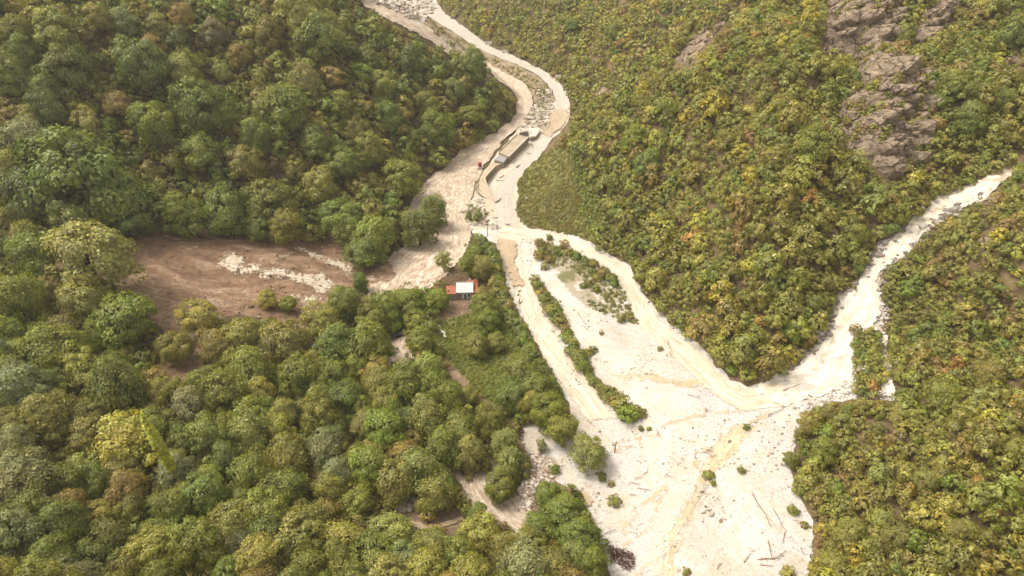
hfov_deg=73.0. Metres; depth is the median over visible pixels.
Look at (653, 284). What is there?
hillside tree
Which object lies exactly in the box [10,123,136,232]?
broadleaf tree
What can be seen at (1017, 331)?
hillside tree
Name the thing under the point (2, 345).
broadleaf tree
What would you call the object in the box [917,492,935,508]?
hillside tree
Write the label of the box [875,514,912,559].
hillside tree
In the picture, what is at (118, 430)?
broadleaf tree
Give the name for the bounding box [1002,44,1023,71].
rock outcrop
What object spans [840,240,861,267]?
hillside tree
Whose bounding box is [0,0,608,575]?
undergrowth
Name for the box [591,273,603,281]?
shrub
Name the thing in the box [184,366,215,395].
broadleaf tree
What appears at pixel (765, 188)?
hillside tree
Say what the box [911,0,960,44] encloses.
cliff ledges
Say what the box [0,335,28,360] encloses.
broadleaf tree
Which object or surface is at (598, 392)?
shrub
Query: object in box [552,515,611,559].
broadleaf tree
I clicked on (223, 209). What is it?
broadleaf tree
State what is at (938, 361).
hillside tree
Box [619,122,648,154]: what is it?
hillside tree
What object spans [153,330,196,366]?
broadleaf tree
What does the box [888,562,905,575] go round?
hillside tree
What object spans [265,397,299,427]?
broadleaf tree
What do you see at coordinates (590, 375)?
shrub
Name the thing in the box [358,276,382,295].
mudslide rapids
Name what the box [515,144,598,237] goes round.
meadow grass
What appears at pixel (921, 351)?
hillside tree
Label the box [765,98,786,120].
hillside tree
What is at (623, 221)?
hillside tree
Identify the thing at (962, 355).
hillside tree
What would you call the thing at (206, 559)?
broadleaf tree
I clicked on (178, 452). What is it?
broadleaf tree
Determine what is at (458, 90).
broadleaf tree
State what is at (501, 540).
broadleaf tree
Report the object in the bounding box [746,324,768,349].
hillside tree
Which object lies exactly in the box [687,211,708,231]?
hillside tree
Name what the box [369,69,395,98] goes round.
broadleaf tree
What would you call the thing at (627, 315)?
shrub
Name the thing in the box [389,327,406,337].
footbridge
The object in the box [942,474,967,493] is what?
hillside tree
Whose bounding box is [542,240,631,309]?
island scrub
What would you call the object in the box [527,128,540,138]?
fallen roof slab
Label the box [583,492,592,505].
flood pool
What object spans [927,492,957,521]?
hillside tree
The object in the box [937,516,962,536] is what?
hillside tree
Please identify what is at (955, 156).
hillside tree
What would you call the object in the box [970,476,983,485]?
hillside tree
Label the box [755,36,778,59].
hillside tree
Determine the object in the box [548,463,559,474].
shrub
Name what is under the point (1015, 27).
hillside tree
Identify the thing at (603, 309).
island grass
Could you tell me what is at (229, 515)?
broadleaf tree
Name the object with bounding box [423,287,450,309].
broadleaf tree
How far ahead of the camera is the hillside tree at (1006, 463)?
142.19 m
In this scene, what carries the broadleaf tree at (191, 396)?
on the ground at (456, 308)
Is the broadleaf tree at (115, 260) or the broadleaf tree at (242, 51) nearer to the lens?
the broadleaf tree at (115, 260)
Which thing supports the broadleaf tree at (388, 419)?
on the ground at (456, 308)
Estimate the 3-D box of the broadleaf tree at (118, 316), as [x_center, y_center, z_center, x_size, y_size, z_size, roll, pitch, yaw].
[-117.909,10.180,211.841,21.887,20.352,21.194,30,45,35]
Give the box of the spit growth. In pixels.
[464,204,487,222]
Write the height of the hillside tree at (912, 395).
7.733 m
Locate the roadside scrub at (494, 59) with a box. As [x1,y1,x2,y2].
[429,19,548,100]
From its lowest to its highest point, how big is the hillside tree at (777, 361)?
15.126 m
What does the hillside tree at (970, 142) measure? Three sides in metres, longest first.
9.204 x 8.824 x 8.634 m
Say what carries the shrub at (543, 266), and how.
on the gravel fan at (737, 536)
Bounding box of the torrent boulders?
[793,299,895,408]
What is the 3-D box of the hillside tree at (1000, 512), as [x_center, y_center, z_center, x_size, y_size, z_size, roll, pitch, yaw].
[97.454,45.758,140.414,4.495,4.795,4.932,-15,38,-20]
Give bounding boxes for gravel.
[371,0,440,23]
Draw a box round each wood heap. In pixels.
[421,274,469,288]
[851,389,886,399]
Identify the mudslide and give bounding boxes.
[48,225,395,381]
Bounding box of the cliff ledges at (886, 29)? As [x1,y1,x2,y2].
[823,0,913,69]
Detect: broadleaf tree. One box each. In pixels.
[0,0,4,12]
[0,12,35,39]
[0,48,36,97]
[0,115,47,155]
[0,147,26,187]
[0,149,67,226]
[0,207,17,231]
[0,219,62,276]
[0,245,6,257]
[0,269,51,330]
[0,313,31,343]
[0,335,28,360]
[0,337,13,363]
[0,348,26,377]
[0,356,52,407]
[0,404,28,437]
[0,422,38,462]
[0,443,60,519]
[0,500,44,561]
[0,502,13,527]
[0,555,4,575]
[0,555,18,575]
[2,480,55,526]
[7,29,41,72]
[7,101,42,121]
[7,219,38,242]
[7,321,94,374]
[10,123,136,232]
[11,552,85,575]
[11,553,111,575]
[16,392,89,446]
[16,530,81,569]
[21,88,69,127]
[23,71,62,103]
[24,319,56,356]
[27,43,100,103]
[28,2,91,62]
[31,258,61,282]
[31,498,90,542]
[33,274,62,307]
[35,218,148,301]
[40,365,71,392]
[42,382,72,410]
[43,458,87,498]
[44,311,81,336]
[46,202,98,249]
[48,487,89,511]
[52,278,112,325]
[52,339,108,389]
[60,445,108,485]
[61,413,110,464]
[63,102,106,140]
[66,535,116,573]
[67,359,119,401]
[71,397,108,428]
[74,333,103,357]
[77,406,162,471]
[80,2,114,36]
[81,318,111,347]
[82,465,110,503]
[84,497,117,525]
[84,516,129,561]
[85,353,153,417]
[87,177,169,237]
[88,290,159,350]
[90,567,132,575]
[93,89,131,118]
[94,454,148,489]
[98,348,133,365]
[101,545,153,575]
[102,468,157,514]
[106,1,141,38]
[110,34,173,98]
[110,491,150,529]
[114,170,148,201]
[121,523,173,575]
[125,100,174,147]
[126,370,148,397]
[128,364,142,373]
[131,406,170,449]
[133,515,168,543]
[138,558,184,575]
[139,31,168,56]
[139,364,170,400]
[139,396,170,415]
[140,485,165,517]
[144,9,174,42]
[148,374,194,408]
[149,486,197,527]
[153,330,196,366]
[153,452,198,494]
[157,403,184,430]
[157,448,186,470]
[158,188,209,240]
[158,512,202,553]
[161,384,210,426]
[164,514,228,575]
[165,24,193,58]
[165,74,235,135]
[167,43,205,83]
[167,424,196,455]
[168,2,195,30]
[172,297,224,335]
[172,479,195,506]
[176,74,203,109]
[178,469,231,519]
[179,126,222,172]
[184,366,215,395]
[184,410,229,463]
[189,463,224,488]
[193,325,235,366]
[196,15,231,50]
[196,368,252,417]
[197,181,247,237]
[200,363,227,383]
[204,497,259,540]
[207,94,241,132]
[208,439,241,484]
[208,553,239,575]
[212,61,232,82]
[213,314,263,360]
[215,346,248,376]
[215,410,234,425]
[216,341,278,403]
[218,437,241,456]
[220,528,251,562]
[224,399,274,457]
[224,442,276,494]
[224,487,254,510]
[225,143,270,180]
[226,39,255,67]
[228,393,275,433]
[230,531,282,575]
[238,116,273,150]
[239,178,299,224]
[240,375,283,413]
[240,564,278,575]
[241,213,271,242]
[242,484,293,533]
[247,513,285,552]
[248,91,274,121]
[251,343,275,364]
[253,12,282,48]
[254,287,277,309]
[255,464,312,506]
[257,318,315,370]
[260,83,313,140]
[260,431,312,487]
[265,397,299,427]
[265,408,297,444]
[266,564,310,575]
[268,207,304,246]
[271,0,319,39]
[271,498,335,566]
[275,349,322,398]
[276,355,298,382]
[278,295,298,312]
[284,154,310,181]
[285,57,325,98]
[287,538,331,575]
[288,8,348,62]
[297,121,338,161]
[298,385,347,436]
[299,299,339,338]
[300,161,342,203]
[303,425,346,472]
[304,349,328,380]
[305,378,334,406]
[309,356,355,387]
[309,473,348,511]
[310,320,371,365]
[312,495,341,527]
[314,535,360,575]
[314,569,334,575]
[315,197,363,239]
[316,513,363,557]
[317,455,352,488]
[319,417,351,450]
[324,142,362,180]
[324,377,366,414]
[326,284,364,322]
[328,89,355,127]
[331,214,360,246]
[331,558,367,575]
[336,480,377,520]
[338,235,382,271]
[339,317,397,369]
[341,441,363,466]
[344,115,374,144]
[344,436,387,488]
[345,352,365,382]
[348,406,372,440]
[348,527,400,575]
[349,393,372,417]
[351,212,396,258]
[351,271,368,294]
[353,130,386,168]
[353,303,394,332]
[355,43,385,70]
[357,352,390,381]
[360,364,397,400]
[361,439,389,463]
[362,398,410,451]
[363,287,404,326]
[366,324,393,349]
[366,551,412,575]
[367,511,417,552]
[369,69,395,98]
[371,94,403,131]
[371,385,402,411]
[373,456,416,509]
[375,251,388,265]
[377,153,426,198]
[377,224,397,245]
[383,436,423,464]
[384,357,431,408]
[388,287,403,294]
[389,539,415,575]
[390,281,427,318]
[391,444,439,495]
[394,405,418,434]
[395,207,409,229]
[396,43,423,84]
[399,207,439,247]
[401,536,453,575]
[402,392,449,443]
[403,306,430,332]
[404,325,444,358]
[410,351,443,378]
[410,525,449,562]
[412,466,460,515]
[413,90,439,114]
[414,365,447,400]
[415,104,458,152]
[417,425,459,476]
[418,193,448,232]
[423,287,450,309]
[429,378,464,415]
[435,472,461,497]
[438,569,457,575]
[439,406,480,452]
[440,76,468,100]
[441,531,477,575]
[448,550,490,575]
[450,432,490,481]
[454,508,501,559]
[455,42,490,82]
[455,101,486,127]
[456,384,478,406]
[462,331,489,359]
[462,500,488,539]
[464,242,483,257]
[468,291,502,322]
[472,254,494,279]
[472,308,501,335]
[473,285,489,308]
[475,400,506,439]
[483,469,518,507]
[485,331,507,352]
[485,531,532,570]
[487,427,519,459]
[488,567,510,575]
[493,443,526,483]
[494,374,529,416]
[494,533,550,575]
[501,346,542,386]
[510,524,546,558]
[514,388,544,422]
[515,363,556,399]
[521,509,558,546]
[529,390,570,435]
[532,542,572,575]
[533,480,561,513]
[534,568,550,575]
[538,491,589,539]
[543,412,579,448]
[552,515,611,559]
[559,562,586,575]
[561,538,584,568]
[567,429,611,472]
[572,543,613,575]
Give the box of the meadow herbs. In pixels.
[572,154,608,234]
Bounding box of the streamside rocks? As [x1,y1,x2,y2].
[787,192,992,374]
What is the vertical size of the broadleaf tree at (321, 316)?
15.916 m
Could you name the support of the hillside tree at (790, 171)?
on the ground at (456, 308)
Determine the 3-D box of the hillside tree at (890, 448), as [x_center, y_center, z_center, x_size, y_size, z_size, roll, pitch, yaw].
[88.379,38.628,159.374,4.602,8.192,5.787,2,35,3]
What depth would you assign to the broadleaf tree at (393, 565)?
152.91 m
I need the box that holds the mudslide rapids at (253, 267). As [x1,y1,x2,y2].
[236,261,263,276]
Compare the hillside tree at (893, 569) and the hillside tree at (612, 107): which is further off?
the hillside tree at (612, 107)
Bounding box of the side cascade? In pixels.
[882,335,894,395]
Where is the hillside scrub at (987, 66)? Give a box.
[437,0,1023,575]
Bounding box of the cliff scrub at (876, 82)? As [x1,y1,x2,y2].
[683,0,1023,310]
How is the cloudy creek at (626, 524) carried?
on the gravel fan at (737, 536)
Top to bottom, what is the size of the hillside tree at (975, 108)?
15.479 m
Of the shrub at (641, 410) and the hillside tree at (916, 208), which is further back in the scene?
the hillside tree at (916, 208)
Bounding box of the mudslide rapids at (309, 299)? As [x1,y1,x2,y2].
[291,294,321,302]
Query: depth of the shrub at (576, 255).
264.33 m
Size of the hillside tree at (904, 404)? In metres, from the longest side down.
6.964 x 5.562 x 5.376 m
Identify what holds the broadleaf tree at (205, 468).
on the ground at (456, 308)
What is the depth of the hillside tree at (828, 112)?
244.04 m
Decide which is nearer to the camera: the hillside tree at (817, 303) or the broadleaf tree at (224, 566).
the broadleaf tree at (224, 566)
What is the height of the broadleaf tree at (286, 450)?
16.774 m
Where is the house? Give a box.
[446,278,477,299]
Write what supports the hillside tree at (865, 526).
on the ground at (456, 308)
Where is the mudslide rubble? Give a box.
[60,228,387,378]
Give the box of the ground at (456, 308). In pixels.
[0,0,1023,575]
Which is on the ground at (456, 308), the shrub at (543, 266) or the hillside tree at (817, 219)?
the hillside tree at (817, 219)
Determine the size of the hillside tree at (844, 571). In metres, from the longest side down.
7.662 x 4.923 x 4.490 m
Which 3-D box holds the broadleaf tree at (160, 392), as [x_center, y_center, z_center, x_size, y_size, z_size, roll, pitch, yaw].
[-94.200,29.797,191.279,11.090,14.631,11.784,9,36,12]
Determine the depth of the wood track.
175.00 m
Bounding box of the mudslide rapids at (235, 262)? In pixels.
[216,252,245,273]
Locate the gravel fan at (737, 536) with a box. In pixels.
[467,102,1011,575]
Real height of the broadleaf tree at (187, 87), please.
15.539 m
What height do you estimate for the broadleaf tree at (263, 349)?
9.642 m
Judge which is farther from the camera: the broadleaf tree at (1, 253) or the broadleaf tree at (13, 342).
the broadleaf tree at (1, 253)
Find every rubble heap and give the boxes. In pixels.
[372,0,439,19]
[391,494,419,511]
[460,198,497,227]
[512,451,556,511]
[521,85,555,127]
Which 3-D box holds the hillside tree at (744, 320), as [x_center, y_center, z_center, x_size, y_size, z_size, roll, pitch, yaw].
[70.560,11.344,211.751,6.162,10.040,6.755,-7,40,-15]
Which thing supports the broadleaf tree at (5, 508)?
on the ground at (456, 308)
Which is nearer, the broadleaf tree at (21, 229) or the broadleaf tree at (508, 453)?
the broadleaf tree at (508, 453)
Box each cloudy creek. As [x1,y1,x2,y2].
[602,444,633,457]
[606,496,662,556]
[615,373,729,393]
[616,431,659,445]
[622,483,668,535]
[632,514,690,575]
[658,407,746,427]
[659,423,757,575]
[692,446,720,498]
[734,411,769,434]
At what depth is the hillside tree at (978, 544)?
136.91 m
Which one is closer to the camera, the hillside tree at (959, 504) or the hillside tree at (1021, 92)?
the hillside tree at (959, 504)
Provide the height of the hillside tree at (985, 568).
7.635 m
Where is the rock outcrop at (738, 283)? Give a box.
[732,272,757,287]
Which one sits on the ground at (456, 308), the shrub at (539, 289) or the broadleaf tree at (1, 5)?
the broadleaf tree at (1, 5)
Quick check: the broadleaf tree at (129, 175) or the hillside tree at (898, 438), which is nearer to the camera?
the hillside tree at (898, 438)
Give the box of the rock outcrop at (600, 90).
[595,85,608,94]
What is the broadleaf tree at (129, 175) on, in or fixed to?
on the ground at (456, 308)
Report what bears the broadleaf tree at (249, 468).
on the ground at (456, 308)
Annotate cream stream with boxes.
[499,226,786,410]
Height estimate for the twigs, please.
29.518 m
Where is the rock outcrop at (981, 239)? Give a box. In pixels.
[976,235,989,252]
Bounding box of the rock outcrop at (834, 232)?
[820,227,839,239]
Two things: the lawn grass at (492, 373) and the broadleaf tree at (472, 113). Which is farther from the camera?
the broadleaf tree at (472, 113)
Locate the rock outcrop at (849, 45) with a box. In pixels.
[823,1,898,64]
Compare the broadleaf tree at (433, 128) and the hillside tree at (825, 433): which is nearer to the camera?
the hillside tree at (825, 433)
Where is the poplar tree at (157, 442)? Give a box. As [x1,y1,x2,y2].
[140,412,178,480]
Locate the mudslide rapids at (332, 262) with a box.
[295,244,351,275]
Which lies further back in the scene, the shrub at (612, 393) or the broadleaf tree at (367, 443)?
the shrub at (612, 393)
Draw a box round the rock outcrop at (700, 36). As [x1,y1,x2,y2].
[675,17,728,65]
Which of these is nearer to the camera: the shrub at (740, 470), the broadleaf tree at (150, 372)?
the shrub at (740, 470)
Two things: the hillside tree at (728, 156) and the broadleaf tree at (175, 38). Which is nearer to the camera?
the hillside tree at (728, 156)
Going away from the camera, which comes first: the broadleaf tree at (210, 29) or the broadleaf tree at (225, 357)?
the broadleaf tree at (225, 357)
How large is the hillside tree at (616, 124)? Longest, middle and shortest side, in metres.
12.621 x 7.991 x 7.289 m
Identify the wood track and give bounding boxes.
[356,506,463,529]
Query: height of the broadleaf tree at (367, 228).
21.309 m
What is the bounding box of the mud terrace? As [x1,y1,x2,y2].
[479,161,500,201]
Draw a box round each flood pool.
[497,238,523,286]
[542,108,569,136]
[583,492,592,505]
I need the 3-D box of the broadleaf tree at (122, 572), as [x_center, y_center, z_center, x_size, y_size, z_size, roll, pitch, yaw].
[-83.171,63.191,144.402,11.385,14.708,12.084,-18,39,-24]
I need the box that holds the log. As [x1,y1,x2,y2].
[752,493,776,526]
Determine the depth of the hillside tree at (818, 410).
181.22 m
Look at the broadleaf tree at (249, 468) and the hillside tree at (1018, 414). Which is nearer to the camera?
the hillside tree at (1018, 414)
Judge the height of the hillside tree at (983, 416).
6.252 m
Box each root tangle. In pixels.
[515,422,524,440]
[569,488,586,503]
[606,544,635,571]
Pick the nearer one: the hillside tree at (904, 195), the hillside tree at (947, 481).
the hillside tree at (947, 481)
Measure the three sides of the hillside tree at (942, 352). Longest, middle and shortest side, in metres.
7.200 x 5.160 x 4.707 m
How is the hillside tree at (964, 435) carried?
on the ground at (456, 308)
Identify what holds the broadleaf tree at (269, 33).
on the ground at (456, 308)
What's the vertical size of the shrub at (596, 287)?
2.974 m
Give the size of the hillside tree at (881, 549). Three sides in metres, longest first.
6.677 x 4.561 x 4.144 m
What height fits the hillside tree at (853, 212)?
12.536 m
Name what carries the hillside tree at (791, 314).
on the ground at (456, 308)
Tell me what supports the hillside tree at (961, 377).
on the ground at (456, 308)
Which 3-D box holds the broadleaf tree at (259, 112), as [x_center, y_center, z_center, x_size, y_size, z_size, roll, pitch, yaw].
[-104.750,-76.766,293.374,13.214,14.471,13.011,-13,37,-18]
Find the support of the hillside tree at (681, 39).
on the ground at (456, 308)
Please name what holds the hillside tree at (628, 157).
on the ground at (456, 308)
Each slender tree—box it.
[400,228,413,247]
[434,249,453,271]
[459,251,476,276]
[465,209,472,219]
[473,209,481,222]
[535,438,547,452]
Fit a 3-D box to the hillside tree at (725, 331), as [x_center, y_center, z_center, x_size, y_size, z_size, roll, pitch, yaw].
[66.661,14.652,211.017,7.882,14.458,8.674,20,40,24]
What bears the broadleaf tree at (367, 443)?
on the ground at (456, 308)
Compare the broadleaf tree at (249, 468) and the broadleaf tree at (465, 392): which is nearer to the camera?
the broadleaf tree at (249, 468)
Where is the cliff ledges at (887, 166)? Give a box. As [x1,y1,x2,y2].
[837,50,943,178]
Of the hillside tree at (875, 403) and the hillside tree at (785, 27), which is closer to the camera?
the hillside tree at (875, 403)
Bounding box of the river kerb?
[475,170,485,197]
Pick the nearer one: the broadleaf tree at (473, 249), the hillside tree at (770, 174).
the hillside tree at (770, 174)
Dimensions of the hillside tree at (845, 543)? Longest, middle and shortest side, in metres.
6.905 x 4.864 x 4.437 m
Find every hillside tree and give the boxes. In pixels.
[565,16,580,32]
[585,134,603,162]
[595,173,615,197]
[599,100,617,118]
[603,22,622,40]
[605,119,624,139]
[606,201,630,222]
[616,209,637,231]
[618,90,636,113]
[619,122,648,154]
[623,140,644,165]
[631,146,663,178]
[632,232,652,255]
[632,263,657,286]
[637,163,661,189]
[640,156,660,178]
[640,219,663,237]
[644,267,667,293]
[645,243,671,266]
[649,219,679,243]
[649,235,671,256]
[650,131,671,158]
[653,99,675,128]
[662,202,676,227]
[666,283,682,308]
[669,31,686,50]
[671,251,691,273]
[672,204,691,223]
[680,228,704,246]
[684,161,709,189]
[684,311,721,343]
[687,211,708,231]
[688,64,710,91]
[689,231,714,253]
[691,283,710,307]
[695,259,729,289]
[698,90,729,124]
[704,279,733,305]
[705,85,730,105]
[707,334,735,365]
[714,228,736,249]
[715,111,738,128]
[715,297,751,324]
[715,347,737,368]
[716,152,739,171]
[717,313,741,343]
[719,134,736,155]
[721,263,743,289]
[723,193,755,227]
[724,182,751,211]
[724,333,759,367]
[728,234,749,256]
[733,116,754,140]
[735,311,751,329]
[742,165,760,184]
[743,214,773,244]
[744,278,772,311]
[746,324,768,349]
[751,284,772,310]
[752,339,794,379]
[753,251,785,281]
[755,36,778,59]
[760,145,790,170]
[760,181,778,199]
[760,244,782,268]
[761,13,793,35]
[761,162,782,183]
[761,305,789,331]
[764,182,798,213]
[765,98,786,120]
[768,56,788,80]
[769,204,794,228]
[769,219,793,243]
[772,87,795,107]
[773,162,792,185]
[773,295,797,323]
[776,70,794,89]
[776,100,809,135]
[776,165,799,184]
[777,233,799,250]
[777,240,802,264]
[780,98,802,121]
[781,285,803,306]
[782,450,800,468]
[783,168,810,194]
[783,320,804,344]
[784,34,808,58]
[784,315,811,345]
[785,83,807,99]
[786,154,815,183]
[786,301,804,320]
[787,120,831,166]
[787,267,813,291]
[792,221,819,257]
[793,426,806,442]
[794,155,810,175]
[796,409,823,434]
[799,470,818,486]
[800,4,822,24]
[802,50,830,86]
[803,456,825,476]
[805,116,824,131]
[805,197,840,233]
[805,290,827,312]
[805,486,830,509]
[805,555,827,575]
[806,163,829,187]
[806,435,839,469]
[807,249,828,267]
[807,311,829,331]
[808,571,819,575]
[811,406,825,422]
[811,422,837,441]
[813,79,839,108]
[813,101,835,117]
[813,142,847,175]
[815,547,848,575]
[817,275,837,297]
[819,567,835,575]
[820,249,835,271]
[822,46,850,77]
[822,117,848,145]
[822,233,849,265]
[822,400,840,421]
[828,427,851,450]
[830,412,850,431]
[831,166,859,198]
[834,564,850,575]
[835,518,870,551]
[837,539,857,557]
[838,436,853,459]
[839,177,865,198]
[840,214,869,239]
[840,223,869,249]
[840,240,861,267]
[840,403,855,417]
[840,454,865,475]
[842,148,870,170]
[845,204,864,224]
[845,544,867,567]
[848,494,874,518]
[849,481,869,505]
[849,548,895,575]
[852,518,869,538]
[855,399,869,416]
[856,485,884,510]
[856,537,878,560]
[859,183,894,224]
[865,448,884,466]
[866,459,895,488]
[866,524,885,537]
[869,224,888,241]
[870,399,888,417]
[870,535,889,558]
[871,504,898,529]
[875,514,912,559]
[877,478,902,502]
[882,193,903,214]
[883,352,908,372]
[885,429,906,446]
[885,566,900,575]
[886,392,913,411]
[886,441,906,460]
[887,344,902,358]
[887,480,911,498]
[888,180,918,208]
[888,204,913,225]
[888,400,897,411]
[888,457,914,483]
[888,546,911,569]
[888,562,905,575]
[889,367,902,379]
[889,409,909,431]
[892,312,908,327]
[892,420,919,437]
[893,459,919,481]
[894,387,912,398]
[894,483,915,506]
[895,397,918,417]
[897,26,917,45]
[899,550,926,575]
[900,165,925,187]
[900,197,923,219]
[900,441,923,461]
[901,370,922,387]
[902,391,925,407]
[903,525,933,553]
[903,558,947,575]
[904,337,938,367]
[905,476,929,497]
[905,496,943,531]
[907,464,941,496]
[908,359,934,379]
[916,535,939,561]
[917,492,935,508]
[921,440,964,473]
[922,364,943,377]
[922,373,962,410]
[922,384,938,398]
[922,553,955,575]
[924,355,942,371]
[925,262,947,285]
[925,333,948,353]
[925,394,951,419]
[926,30,956,50]
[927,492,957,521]
[931,462,952,484]
[932,342,951,358]
[933,93,954,109]
[934,518,981,547]
[934,535,981,575]
[936,81,954,100]
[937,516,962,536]
[938,70,968,96]
[938,373,961,386]
[941,148,964,168]
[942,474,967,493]
[945,367,966,386]
[945,402,968,418]
[946,493,968,514]
[947,389,966,404]
[947,405,984,443]
[947,434,975,460]
[948,532,969,549]
[950,98,991,141]
[951,133,978,151]
[951,346,971,363]
[954,100,979,123]
[956,298,984,319]
[957,81,979,108]
[958,429,978,445]
[961,319,990,341]
[962,458,983,477]
[962,482,996,512]
[962,535,990,555]
[963,478,988,497]
[966,349,992,371]
[966,386,992,409]
[967,427,1003,465]
[968,82,1004,108]
[969,117,988,134]
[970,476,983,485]
[970,562,996,575]
[971,356,1009,388]
[971,548,994,567]
[974,283,1012,310]
[974,418,1004,437]
[977,35,1000,51]
[977,123,1002,143]
[978,382,1003,400]
[978,398,1004,419]
[978,407,1003,422]
[978,501,1008,535]
[978,525,998,550]
[980,502,1003,523]
[981,117,1002,140]
[983,390,1005,405]
[983,467,1005,489]
[986,472,1023,510]
[988,136,1009,160]
[988,550,1023,575]
[989,0,1009,20]
[989,22,1008,36]
[989,380,1014,399]
[989,445,1017,471]
[990,85,1017,115]
[991,422,1014,438]
[992,65,1023,92]
[992,119,1011,143]
[992,350,1015,370]
[995,9,1023,48]
[995,434,1023,465]
[997,396,1023,418]
[997,411,1022,430]
[998,93,1023,116]
[998,120,1023,149]
[998,416,1023,436]
[1002,431,1023,459]
[1005,322,1023,339]
[1006,513,1023,532]
[1008,83,1023,108]
[1011,542,1023,559]
[1012,410,1023,432]
[1013,359,1023,384]
[1013,389,1023,410]
[1014,168,1023,188]
[1016,105,1023,124]
[1018,457,1023,469]
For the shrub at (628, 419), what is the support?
on the gravel fan at (737, 536)
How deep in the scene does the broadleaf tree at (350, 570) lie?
150.93 m
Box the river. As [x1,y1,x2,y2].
[360,0,580,570]
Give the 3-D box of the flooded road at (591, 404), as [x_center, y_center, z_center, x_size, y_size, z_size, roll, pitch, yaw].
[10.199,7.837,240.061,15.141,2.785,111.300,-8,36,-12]
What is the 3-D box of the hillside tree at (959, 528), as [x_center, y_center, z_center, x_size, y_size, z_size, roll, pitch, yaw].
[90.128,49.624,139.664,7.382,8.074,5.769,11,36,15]
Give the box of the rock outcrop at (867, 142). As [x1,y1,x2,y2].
[836,51,937,180]
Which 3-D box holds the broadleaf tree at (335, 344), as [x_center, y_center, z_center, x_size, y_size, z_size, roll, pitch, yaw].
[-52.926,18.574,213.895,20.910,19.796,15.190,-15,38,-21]
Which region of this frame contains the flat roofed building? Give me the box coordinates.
[498,130,529,163]
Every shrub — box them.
[528,274,540,283]
[531,280,545,287]
[533,251,544,260]
[533,282,546,291]
[534,238,544,245]
[534,244,550,253]
[535,287,546,294]
[537,290,550,297]
[538,292,551,301]
[539,294,554,306]
[540,261,549,270]
[542,303,559,315]
[545,254,553,262]
[546,234,553,239]
[548,298,560,306]
[548,306,563,316]
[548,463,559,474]
[549,306,564,323]
[551,245,562,256]
[552,317,568,327]
[553,313,565,326]
[557,332,572,340]
[559,239,569,248]
[559,324,570,331]
[562,329,574,335]
[563,248,575,256]
[564,334,573,343]
[564,344,579,353]
[568,337,578,344]
[568,340,579,348]
[569,346,583,358]
[569,348,587,360]
[572,251,581,260]
[572,355,593,371]
[574,353,587,364]
[579,282,587,287]
[581,256,589,265]
[584,371,594,376]
[585,278,593,286]
[585,375,601,384]
[586,259,598,267]
[587,267,598,274]
[588,346,597,353]
[590,377,599,387]
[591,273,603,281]
[591,283,601,292]
[596,384,612,395]
[596,471,606,481]
[597,267,608,277]
[600,386,613,400]
[600,387,625,403]
[603,272,617,281]
[606,393,626,406]
[607,278,617,287]
[607,480,614,486]
[607,493,622,508]
[610,394,630,411]
[615,402,632,415]
[615,405,638,424]
[617,315,625,322]
[625,311,633,318]
[628,405,640,419]
[632,404,646,417]
[682,566,691,575]
[702,470,715,479]
[709,480,715,485]
[737,465,746,474]
[743,423,750,430]
[779,564,796,575]
[787,504,801,517]
[799,521,811,528]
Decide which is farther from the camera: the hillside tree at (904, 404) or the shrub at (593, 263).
the shrub at (593, 263)
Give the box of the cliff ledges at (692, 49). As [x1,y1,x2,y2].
[679,12,729,60]
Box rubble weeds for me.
[527,89,550,124]
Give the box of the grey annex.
[494,154,506,167]
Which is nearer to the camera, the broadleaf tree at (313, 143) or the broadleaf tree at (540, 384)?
the broadleaf tree at (540, 384)
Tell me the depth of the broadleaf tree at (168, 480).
167.85 m
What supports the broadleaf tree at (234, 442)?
on the ground at (456, 308)
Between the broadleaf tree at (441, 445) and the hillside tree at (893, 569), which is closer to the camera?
the hillside tree at (893, 569)
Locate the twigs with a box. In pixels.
[507,260,809,575]
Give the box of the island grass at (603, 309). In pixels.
[587,299,638,323]
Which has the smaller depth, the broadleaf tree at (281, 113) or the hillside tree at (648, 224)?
the hillside tree at (648, 224)
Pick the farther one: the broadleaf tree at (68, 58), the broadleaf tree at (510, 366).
the broadleaf tree at (68, 58)
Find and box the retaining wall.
[484,163,500,202]
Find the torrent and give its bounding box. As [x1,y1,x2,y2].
[753,166,1010,405]
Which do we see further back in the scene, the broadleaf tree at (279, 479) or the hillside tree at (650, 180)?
the hillside tree at (650, 180)
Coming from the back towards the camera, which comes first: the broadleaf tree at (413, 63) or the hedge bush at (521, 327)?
the broadleaf tree at (413, 63)
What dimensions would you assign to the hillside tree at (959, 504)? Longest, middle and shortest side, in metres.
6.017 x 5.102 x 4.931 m
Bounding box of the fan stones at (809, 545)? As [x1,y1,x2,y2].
[471,106,956,575]
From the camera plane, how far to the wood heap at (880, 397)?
182.23 m
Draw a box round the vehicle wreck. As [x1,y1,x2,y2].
[478,162,482,168]
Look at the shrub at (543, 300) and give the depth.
241.85 m
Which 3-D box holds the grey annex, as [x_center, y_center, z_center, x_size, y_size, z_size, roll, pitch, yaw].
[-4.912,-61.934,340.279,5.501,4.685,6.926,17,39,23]
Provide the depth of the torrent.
207.85 m
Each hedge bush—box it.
[473,234,490,244]
[479,242,492,251]
[484,245,498,256]
[488,267,503,277]
[489,255,501,263]
[489,257,502,265]
[503,309,517,325]
[507,312,518,326]
[511,319,525,330]
[512,317,523,333]
[514,324,527,336]
[516,330,529,343]
[516,331,530,345]
[523,342,535,351]
[524,346,539,361]
[525,336,536,343]
[530,350,541,361]
[532,351,541,359]
[535,357,546,367]
[539,365,552,372]
[549,381,562,391]
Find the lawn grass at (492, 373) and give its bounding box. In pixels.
[436,313,537,404]
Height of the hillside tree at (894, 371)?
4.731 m
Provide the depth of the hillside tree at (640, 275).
244.12 m
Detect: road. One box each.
[420,0,569,228]
[496,234,616,421]
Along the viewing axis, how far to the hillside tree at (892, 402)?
171.05 m

